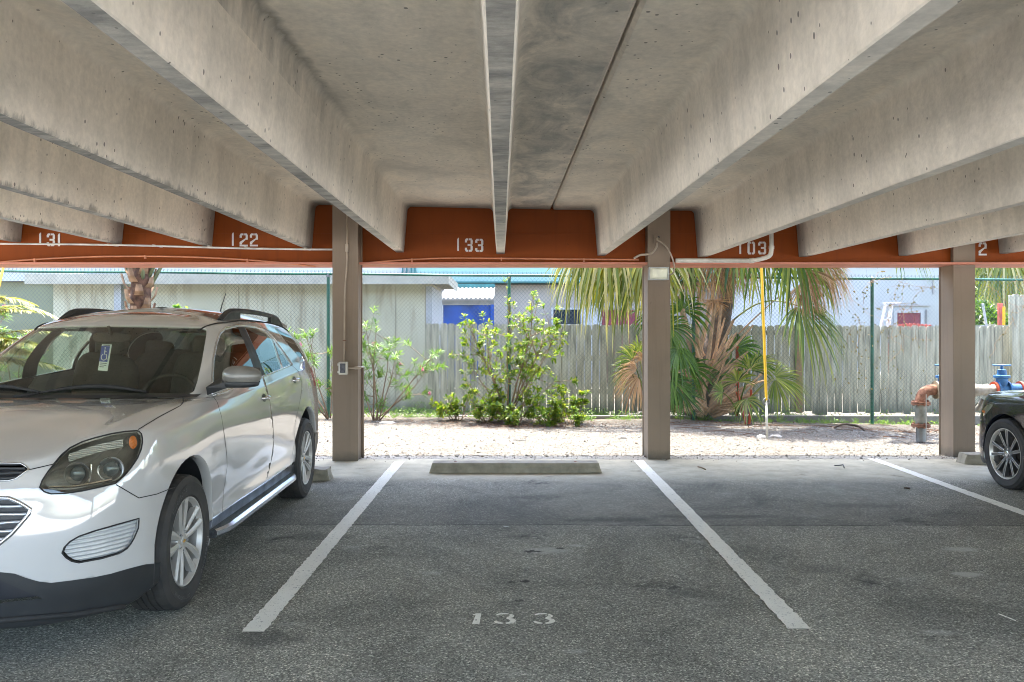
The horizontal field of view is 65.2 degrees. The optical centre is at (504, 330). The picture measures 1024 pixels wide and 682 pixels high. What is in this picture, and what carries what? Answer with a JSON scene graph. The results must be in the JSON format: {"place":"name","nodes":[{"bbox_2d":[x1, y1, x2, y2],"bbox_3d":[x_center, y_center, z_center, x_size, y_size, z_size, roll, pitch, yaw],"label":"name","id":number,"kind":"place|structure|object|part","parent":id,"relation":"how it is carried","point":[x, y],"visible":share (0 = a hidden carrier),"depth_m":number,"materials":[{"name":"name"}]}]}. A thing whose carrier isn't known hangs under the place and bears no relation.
{"place":"outdoors","nodes":[
{"label":"outdoors","id":0,"kind":"place"},
{"bbox_2d":[24,274,457,409],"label":"cream shed","id":1,"kind":"structure","parent":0,"point":[263,301],"depth_m":15.20,"materials":[{"name":"beige metal"}]},
{"bbox_2d":[114,285,123,309],"bbox_3d":[-7.291,0.320,15.125,0.131,2.360,0.110,0,0,0],"label":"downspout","id":2,"kind":"object","parent":1,"relation":"attached to","point":[117,305],"visible":0.21,"depth_m":15.07,"materials":[{"name":"white metal"}]},
{"bbox_2d":[0,455,1023,681],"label":"parking asphalt","id":3,"kind":"structure","parent":0,"point":[867,569],"depth_m":4.71,"materials":[{"name":"grey asphalt"}]},
{"bbox_2d":[0,293,317,628],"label":"parked car","id":4,"kind":"object","parent":3,"relation":"on","point":[154,458],"visible":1,"depth_m":4.43,"materials":[{"name":"white paint"}]},
{"label":"front door","id":5,"kind":"part","parent":4,"relation":"part of","materials":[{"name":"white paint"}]},
{"bbox_3d":[-3.376,0.587,7.009,0.496,1.229,2.134,0,0,-1],"label":"rear door","id":6,"kind":"part","parent":4,"relation":"part of","materials":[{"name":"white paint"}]},
{"bbox_2d":[98,344,111,370],"bbox_3d":[-2.707,0.183,5.418,0.094,0.183,0.008,0,0,0],"label":"parking placard","id":7,"kind":"object","parent":4,"relation":"attached to","point":[104,357],"visible":1,"depth_m":5.42,"materials":[{"name":"paper"}]},
{"bbox_3d":[-2.706,0.166,7.972,1.155,0.304,0.258,0,0,-1],"label":"rear window","id":8,"kind":"part","parent":4,"relation":"part of","materials":[{"name":"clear glass"}]},
{"label":"front door","id":9,"kind":"part","parent":4,"relation":"part of","materials":[{"name":"white paint"}]},
{"bbox_3d":[-1.996,0.587,7.038,0.496,1.229,2.134,0,0,-1],"label":"rear door","id":10,"kind":"part","parent":4,"relation":"part of","materials":[{"name":"white paint"}]},
{"bbox_2d":[243,462,403,631],"bbox_3d":[-1.230,1.495,6.560,0.130,0.001,5.160,0,0,0],"label":"parking line","id":11,"kind":"object","parent":3,"relation":"on","point":[268,613],"visible":1,"depth_m":5.16,"materials":[{"name":"paint"}]},
{"bbox_2d":[313,466,333,480],"bbox_3d":[-2.325,1.439,8.090,1.150,0.122,0.193,0,0,0],"label":"wheel stop","id":12,"kind":"object","parent":3,"relation":"on","point":[322,473],"visible":0.22,"depth_m":8.01,"materials":[{"name":"grey concrete"}]},
{"bbox_2d":[0,0,1023,460],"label":"parking garage","id":13,"kind":"structure","parent":3,"relation":"on","point":[806,132],"depth_m":5.27,"materials":[{"name":"concrete"}]},
{"bbox_2d":[0,255,315,266],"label":"painted conduit","id":14,"kind":"object","parent":13,"relation":"attached to","point":[144,256],"visible":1,"depth_m":9.38,"materials":[{"name":"metal"}]},
{"bbox_2d":[0,243,331,250],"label":"conduit","id":15,"kind":"object","parent":13,"relation":"attached to","point":[207,246],"visible":0.94,"depth_m":9.27,"materials":[{"name":"orange plastic"}]},
{"bbox_2d":[337,362,347,374],"bbox_3d":[-1.857,0.430,9.168,0.111,0.146,0.082,0,0,0],"label":"outlet box","id":16,"kind":"object","parent":13,"relation":"attached to","point":[343,368],"visible":1,"depth_m":9.13,"materials":[{"name":"white plastic"}]},
{"bbox_2d":[343,215,348,361],"bbox_3d":[-1.828,-0.521,9.191,0.063,1.758,0.033,0,0,0],"label":"conduit","id":17,"kind":"object","parent":13,"relation":"attached to","point":[346,251],"visible":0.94,"depth_m":9.19,"materials":[{"name":"metal"}]},
{"bbox_2d":[348,366,364,457],"bbox_3d":[-1.718,0.959,9.303,0.157,1.103,0.304,0,0,0],"label":"conduit","id":18,"kind":"object","parent":13,"relation":"attached to","point":[358,367],"visible":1,"depth_m":9.43,"materials":[{"name":"brown metal"}]},
{"bbox_2d":[373,257,638,261],"bbox_3d":[-0.044,-0.819,9.384,3.225,0.081,0.029,0,0,0],"label":"painted conduit","id":19,"kind":"object","parent":13,"relation":"attached to","point":[501,258],"visible":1,"depth_m":9.38,"materials":[{"name":"orange metal"}]},
{"bbox_2d":[634,242,657,258],"bbox_3d":[1.639,-0.928,9.331,0.283,0.192,0.042,0,0,13],"label":"conduit","id":20,"kind":"object","parent":13,"relation":"attached to","point":[646,254],"visible":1,"depth_m":9.31,"materials":[{"name":"grey plastic"}]},
{"bbox_2d":[653,234,662,242],"bbox_3d":[1.776,-1.067,9.308,0.109,0.100,0.042,0,0,0],"label":"junction box","id":21,"kind":"object","parent":13,"relation":"attached to","point":[659,236],"visible":1,"depth_m":9.30,"materials":[{"name":"beige paint"}]},
{"bbox_2d":[656,237,674,274],"bbox_3d":[1.857,-0.865,9.275,0.223,0.446,0.071,0,0,0],"label":"cable","id":22,"kind":"object","parent":21,"relation":"attached to","point":[670,254],"visible":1,"depth_m":9.25,"materials":[{"name":"grey plastic"}]},
{"bbox_2d":[648,267,668,279],"bbox_3d":[1.775,-0.658,9.277,0.229,0.149,0.104,0,0,0],"label":"floodlight","id":23,"kind":"object","parent":13,"relation":"attached to","point":[658,273],"visible":1,"depth_m":9.23,"materials":[{"name":"white plastic"}]},
{"bbox_2d":[675,233,773,262],"bbox_3d":[2.547,-1.073,9.280,1.138,0.588,0.062,0,0,0],"label":"drain pipe","id":24,"kind":"object","parent":13,"relation":"attached to","point":[724,260],"visible":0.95,"depth_m":9.26,"materials":[{"name":"white plastic"}]},
{"bbox_2d":[472,613,554,623],"bbox_3d":[0.044,1.494,4.160,0.430,0.001,0.158,0,0,0],"label":"ground number","id":25,"kind":"object","parent":3,"relation":"on","point":[476,620],"visible":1,"depth_m":4.14,"materials":[{"name":"paint"}]},
{"bbox_2d":[429,460,601,472],"bbox_3d":[0.110,1.446,8.520,1.820,0.109,0.200,0,0,0],"label":"wheel stop","id":26,"kind":"object","parent":3,"relation":"on","point":[515,466],"visible":1,"depth_m":8.43,"materials":[{"name":"concrete"}]},
{"bbox_2d":[634,460,810,628],"bbox_3d":[1.508,1.495,6.640,0.131,0.001,5.240,0,0,1],"label":"parking line","id":27,"kind":"object","parent":3,"relation":"on","point":[787,616],"visible":1,"depth_m":5.21,"materials":[{"name":"paint"}]},
{"bbox_2d":[870,459,1023,514],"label":"parking line","id":28,"kind":"object","parent":3,"relation":"on","point":[983,498],"visible":1,"depth_m":7.58,"materials":[{"name":"paint"}]},
{"bbox_2d":[956,452,985,463],"bbox_3d":[5.925,1.441,9.071,1.550,0.118,0.195,0,0,0],"label":"wheel stop","id":29,"kind":"object","parent":3,"relation":"on","point":[968,457],"visible":0.3,"depth_m":8.99,"materials":[{"name":"concrete"}]},
{"bbox_2d":[979,390,1023,489],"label":"parked car","id":30,"kind":"object","parent":3,"relation":"on","point":[1001,440],"visible":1,"depth_m":7.64,"materials":[{"name":"black paint"}]},
{"bbox_2d":[315,419,978,461],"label":"gravel","id":31,"kind":"structure","parent":0,"point":[691,450],"depth_m":10.44,"materials":[{"name":"beige gravel"}]},
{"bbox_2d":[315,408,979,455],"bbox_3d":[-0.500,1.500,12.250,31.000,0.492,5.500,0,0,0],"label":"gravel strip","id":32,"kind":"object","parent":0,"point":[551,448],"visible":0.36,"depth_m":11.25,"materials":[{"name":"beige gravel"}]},
{"bbox_2d":[0,268,3,285],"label":"guy wire","id":33,"kind":"object","parent":32,"relation":"on","point":[2,272],"depth_m":12.98,"materials":[{"name":"yellow plastic"}]},
{"bbox_2d":[0,305,46,381],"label":"oleander","id":34,"kind":"object","parent":32,"relation":"on","point":[4,329],"visible":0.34,"depth_m":12.94,"materials":[{"name":"green plant"}]},
{"bbox_2d":[0,295,71,370],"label":"feather palm","id":35,"kind":"object","parent":32,"relation":"on","point":[14,350],"visible":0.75,"depth_m":11.75,"materials":[{"name":"green plant"}]},
{"bbox_2d":[120,268,161,308],"bbox_3d":[-5.713,-0.224,12.605,1.328,3.551,0.936,0,0,0],"label":"stubby palm","id":36,"kind":"object","parent":32,"relation":"on","point":[138,292],"visible":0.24,"depth_m":12.47,"materials":[{"name":"brown plant"}]},
{"bbox_2d":[172,304,187,307],"bbox_3d":[-4.952,0.498,12.938,1.252,1.872,0.896,0,0,41],"label":"sapling","id":37,"kind":"object","parent":32,"relation":"on","point":[176,306],"visible":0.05,"depth_m":12.96,"materials":[{"name":"green plant"}]},
{"bbox_2d":[288,328,331,418],"bbox_3d":[-3.400,0.689,13.146,1.303,1.539,0.887,0,0,0],"label":"oleander","id":38,"kind":"object","parent":32,"relation":"on","point":[312,357],"visible":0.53,"depth_m":13.19,"materials":[{"name":"green plant"}]},
{"bbox_2d":[379,421,395,423],"bbox_3d":[-1.868,1.465,12.701,0.271,0.066,0.126,0,0,0],"label":"rock","id":39,"kind":"object","parent":32,"relation":"on","point":[387,422],"visible":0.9,"depth_m":12.67,"materials":[{"name":"white stone"}]},
{"bbox_2d":[362,306,447,420],"bbox_3d":[-1.816,0.543,13.131,1.751,1.941,1.138,0,0,0],"label":"oleander","id":40,"kind":"object","parent":32,"relation":"on","point":[382,353],"visible":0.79,"depth_m":13.13,"materials":[{"name":"green plant"}]},
{"bbox_2d":[429,385,486,419],"bbox_3d":[-0.721,1.185,13.148,1.010,0.633,0.676,0,0,-13],"label":"shrub","id":41,"kind":"object","parent":32,"relation":"on","point":[453,407],"visible":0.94,"depth_m":13.07,"materials":[{"name":"green plant"}]},
{"bbox_2d":[461,378,507,422],"bbox_3d":[-0.294,1.140,12.757,0.517,0.773,0.765,0,0,34],"label":"shrub","id":42,"kind":"object","parent":32,"relation":"on","point":[493,398],"visible":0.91,"depth_m":12.80,"materials":[{"name":"green plant"}]},
{"bbox_2d":[0,268,1023,424],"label":"chain link fence","id":43,"kind":"object","parent":32,"relation":"on","point":[548,275],"visible":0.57,"depth_m":13.57,"materials":[{"name":"metal"}]},
{"bbox_2d":[825,271,1023,393],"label":"climbing vine","id":44,"kind":"object","parent":43,"relation":"attached to","point":[903,318],"visible":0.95,"depth_m":13.52,"materials":[{"name":"green plant"}]},
{"bbox_2d":[448,277,578,419],"bbox_3d":[0.135,0.320,13.128,2.096,2.392,1.364,0,0,0],"label":"yellow green shrub","id":45,"kind":"object","parent":32,"relation":"on","point":[523,349],"visible":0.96,"depth_m":12.96,"materials":[{"name":"green plant"}]},
{"bbox_2d":[486,391,550,425],"bbox_3d":[0.271,1.291,12.681,0.989,0.628,0.768,0,0,37],"label":"shrub","id":46,"kind":"object","parent":32,"relation":"on","point":[514,416],"visible":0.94,"depth_m":12.64,"materials":[{"name":"green plant"}]},
{"bbox_2d":[530,389,580,426],"bbox_3d":[0.803,1.243,12.627,0.779,0.687,0.461,0,0,13],"label":"shrub","id":47,"kind":"object","parent":32,"relation":"on","point":[554,417],"visible":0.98,"depth_m":12.58,"materials":[{"name":"green plant"}]},
{"bbox_2d":[547,384,590,423],"bbox_3d":[1.060,1.244,13.029,0.525,0.696,0.945,0,0,-36],"label":"shrub","id":48,"kind":"object","parent":32,"relation":"on","point":[580,401],"visible":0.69,"depth_m":12.96,"materials":[{"name":"green plant"}]},
{"bbox_2d":[610,335,641,415],"bbox_3d":[2.094,0.733,13.039,0.853,1.343,0.384,0,0,-12],"label":"palmetto","id":49,"kind":"object","parent":32,"relation":"on","point":[625,369],"visible":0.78,"depth_m":12.99,"materials":[{"name":"green plant"}]},
{"bbox_2d":[318,401,979,425],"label":"weeds","id":50,"kind":"object","parent":32,"relation":"on","point":[414,410],"visible":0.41,"depth_m":13.76,"materials":[{"name":"green plant"}]},
{"bbox_2d":[630,271,762,420],"bbox_3d":[3.247,0.049,13.294,2.368,2.838,1.045,0,0,0],"label":"palmetto","id":51,"kind":"object","parent":32,"relation":"on","point":[683,358],"visible":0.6,"depth_m":13.08,"materials":[{"name":"green plant"}]},
{"bbox_2d":[425,294,1023,414],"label":"wooden fence","id":52,"kind":"object","parent":32,"relation":"on","point":[819,406],"visible":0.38,"depth_m":14.60,"materials":[{"name":"grey wood"}]},
{"bbox_2d":[543,268,936,419],"bbox_3d":[3.939,-1.123,14.011,6.228,5.536,4.272,0,0,13],"label":"cabbage palm","id":53,"kind":"object","parent":32,"relation":"on","point":[625,284],"visible":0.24,"depth_m":13.05,"materials":[{"name":"green plant"}]},
{"bbox_2d":[736,393,745,423],"bbox_3d":[3.908,1.289,13.225,0.185,0.530,0.044,0,0,20],"label":"stake","id":54,"kind":"object","parent":32,"relation":"on","point":[741,409],"visible":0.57,"depth_m":13.21,"materials":[{"name":"red paint"}]},
{"bbox_2d":[748,389,751,423],"bbox_3d":[4.047,1.262,13.225,0.044,0.578,0.114,0,0,44],"label":"stake","id":55,"kind":"object","parent":32,"relation":"on","point":[749,418],"visible":0.43,"depth_m":13.20,"materials":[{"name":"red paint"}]},
{"bbox_2d":[709,350,813,424],"bbox_3d":[4.087,0.948,13.026,1.666,1.263,0.826,0,0,0],"label":"palmetto","id":56,"kind":"object","parent":32,"relation":"on","point":[775,386],"visible":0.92,"depth_m":12.98,"materials":[{"name":"green plant"}]},
{"bbox_2d":[760,268,769,438],"bbox_3d":[3.929,-3.488,12.495,0.105,10.110,2.261,0,0,11],"label":"guy wire","id":57,"kind":"object","parent":32,"relation":"attached to","point":[766,404],"visible":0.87,"depth_m":11.59,"materials":[{"name":"yellow plastic"}]},
{"bbox_2d":[769,434,781,437],"bbox_3d":[3.898,1.531,11.547,0.208,0.066,0.102,0,0,0],"label":"rock","id":58,"kind":"object","parent":32,"relation":"on","point":[775,436],"visible":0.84,"depth_m":11.51,"materials":[{"name":"white stone"}]},
{"bbox_2d":[833,423,864,430],"bbox_3d":[5.230,1.462,12.194,0.454,0.109,0.108,0,0,11],"label":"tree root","id":59,"kind":"object","parent":32,"relation":"on","point":[850,424],"visible":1,"depth_m":12.19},
{"bbox_2d":[926,394,926,440],"bbox_3d":[5.815,1.206,11.060,0.010,0.648,0.012,0,0,0],"label":"marker rod","id":60,"kind":"object","parent":32,"relation":"on","point":[926,417],"visible":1,"depth_m":11.05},
{"bbox_2d":[911,364,1023,441],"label":"backflow pipe","id":61,"kind":"object","parent":32,"relation":"on","point":[1001,383],"visible":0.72,"depth_m":11.14,"materials":[{"name":"metal"}]},
{"bbox_2d":[447,383,983,414],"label":"yard soil","id":62,"kind":"structure","parent":0,"point":[833,413],"depth_m":15.55,"materials":[{"name":"brown soil"}]},
{"bbox_2d":[0,272,82,381],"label":"olive outbuilding","id":63,"kind":"structure","parent":62,"relation":"on","point":[20,288],"depth_m":16.20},
{"bbox_2d":[0,268,716,382],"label":"aqua house","id":64,"kind":"structure","parent":62,"relation":"on","point":[518,287],"depth_m":24.38,"materials":[{"name":"paint"}]},
{"bbox_2d":[551,308,582,325],"bbox_3d":[1.884,-0.418,24.373,0.948,0.561,0.046,0,0,0],"label":"window","id":65,"kind":"structure","parent":64,"relation":"in","point":[558,314],"depth_m":24.38,"materials":[{"name":"black glass"}]},
{"bbox_2d":[583,304,600,382],"bbox_3d":[2.657,0.773,24.373,0.549,3.243,0.046,0,0,0],"label":"door","id":66,"kind":"structure","parent":64,"relation":"in","point":[584,317],"depth_m":24.38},
{"bbox_2d":[442,284,494,377],"bbox_3d":[-0.913,0.180,20.130,1.302,2.840,2.260,0,0,0],"label":"lean to","id":67,"kind":"object","parent":62,"relation":"on","point":[460,305],"visible":0.29,"depth_m":19.17,"materials":[{"name":"blue metal"}]},
{"bbox_2d":[711,268,938,385],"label":"pale house","id":68,"kind":"structure","parent":62,"relation":"on","point":[878,291],"depth_m":23.00,"materials":[{"name":"grey plastic"}]},
{"bbox_2d":[893,310,923,326],"bbox_3d":[11.576,-0.276,22.973,0.858,0.647,0.046,0,0,0],"label":"window","id":69,"kind":"structure","parent":68,"relation":"in","point":[918,319],"depth_m":22.98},
{"bbox_2d":[857,372,880,407],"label":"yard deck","id":70,"kind":"structure","parent":62,"relation":"on","point":[880,388],"depth_m":16.41,"materials":[{"name":"white wood"}]},
{"bbox_2d":[879,302,901,372],"bbox_3d":[7.959,0.477,17.418,0.828,2.161,0.997,0,0,0],"label":"step ladder","id":71,"kind":"object","parent":62,"relation":"on","point":[888,323],"visible":0.31,"depth_m":16.99,"materials":[{"name":"white paint"}]},
{"bbox_2d":[982,304,986,324],"bbox_3d":[9.614,0.533,15.830,0.372,2.133,0.060,0,0,0],"label":"plank","id":72,"kind":"object","parent":62,"relation":"on","point":[984,314],"visible":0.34,"depth_m":15.81,"materials":[{"name":"white wood"}]},
{"bbox_2d":[975,299,1007,324],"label":"round bush","id":73,"kind":"object","parent":62,"relation":"on","point":[989,315],"visible":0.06,"depth_m":17.15,"materials":[{"name":"green plant"}]},
{"bbox_2d":[975,269,1019,313],"bbox_3d":[14.587,-0.784,24.247,4.778,4.783,3.216,0,0,13],"label":"leafy tree","id":74,"kind":"object","parent":62,"relation":"on","point":[984,289],"visible":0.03,"depth_m":23.86,"materials":[{"name":"green plant"}]},
{"bbox_2d":[975,275,1020,309],"bbox_3d":[15.197,-0.997,22.157,4.894,5.211,3.684,0,0,-22],"label":"leafy tree","id":75,"kind":"object","parent":62,"relation":"on","point":[989,296],"visible":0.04,"depth_m":22.35,"materials":[{"name":"green plant"}]},
{"bbox_2d":[975,268,1023,313],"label":"distant fan palm","id":76,"kind":"object","parent":62,"relation":"on","point":[1009,273],"visible":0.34,"depth_m":19.03,"materials":[{"name":"green plant"}]},
{"bbox_2d":[997,303,1002,324],"bbox_3d":[10.154,0.519,16.430,0.084,2.162,0.060,0,0,0],"label":"timber post","id":77,"kind":"object","parent":62,"relation":"on","point":[999,305],"visible":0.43,"depth_m":16.40,"materials":[{"name":"pink paint"}]},
{"bbox_2d":[1002,307,1004,324],"bbox_3d":[10.167,0.558,16.330,0.033,2.083,0.060,0,0,0],"label":"timber post","id":78,"kind":"object","parent":62,"relation":"on","point":[1003,315],"visible":0.26,"depth_m":16.31,"materials":[{"name":"yellow wood"}]},
{"bbox_2d":[1008,295,1011,382],"bbox_3d":[9.415,0.472,14.930,0.046,2.255,0.060,0,0,0],"label":"tall post","id":79,"kind":"object","parent":62,"relation":"on","point":[1010,311],"visible":0.38,"depth_m":14.90,"materials":[{"name":"grey wood"}]},
{"bbox_2d":[898,323,930,327],"bbox_3d":[8.393,0.373,16.700,0.744,1.054,0.600,0,0,0],"label":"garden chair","id":80,"kind":"object","parent":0,"point":[911,324],"visible":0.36,"depth_m":16.40,"materials":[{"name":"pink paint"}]},
{"label":"ground","id":81,"kind":"structure","parent":0,"visible":0},
{"bbox_2d":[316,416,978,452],"bbox_3d":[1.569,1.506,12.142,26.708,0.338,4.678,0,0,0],"label":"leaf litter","id":82,"kind":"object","parent":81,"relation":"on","point":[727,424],"visible":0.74,"depth_m":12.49,"materials":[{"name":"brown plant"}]},
{"bbox_2d":[415,415,983,423],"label":"kerb","id":83,"kind":"structure","parent":81,"relation":"on","point":[890,417],"depth_m":13.86,"materials":[{"name":"grey concrete"}]},
{"bbox_2d":[735,346,738,415],"bbox_3d":[4.029,0.881,13.895,0.057,1.237,0.030,0,0,0],"label":"stake","id":84,"kind":"object","parent":83,"relation":"on","point":[736,355],"visible":0.21,"depth_m":13.88,"materials":[{"name":"red paint"}]}
]}

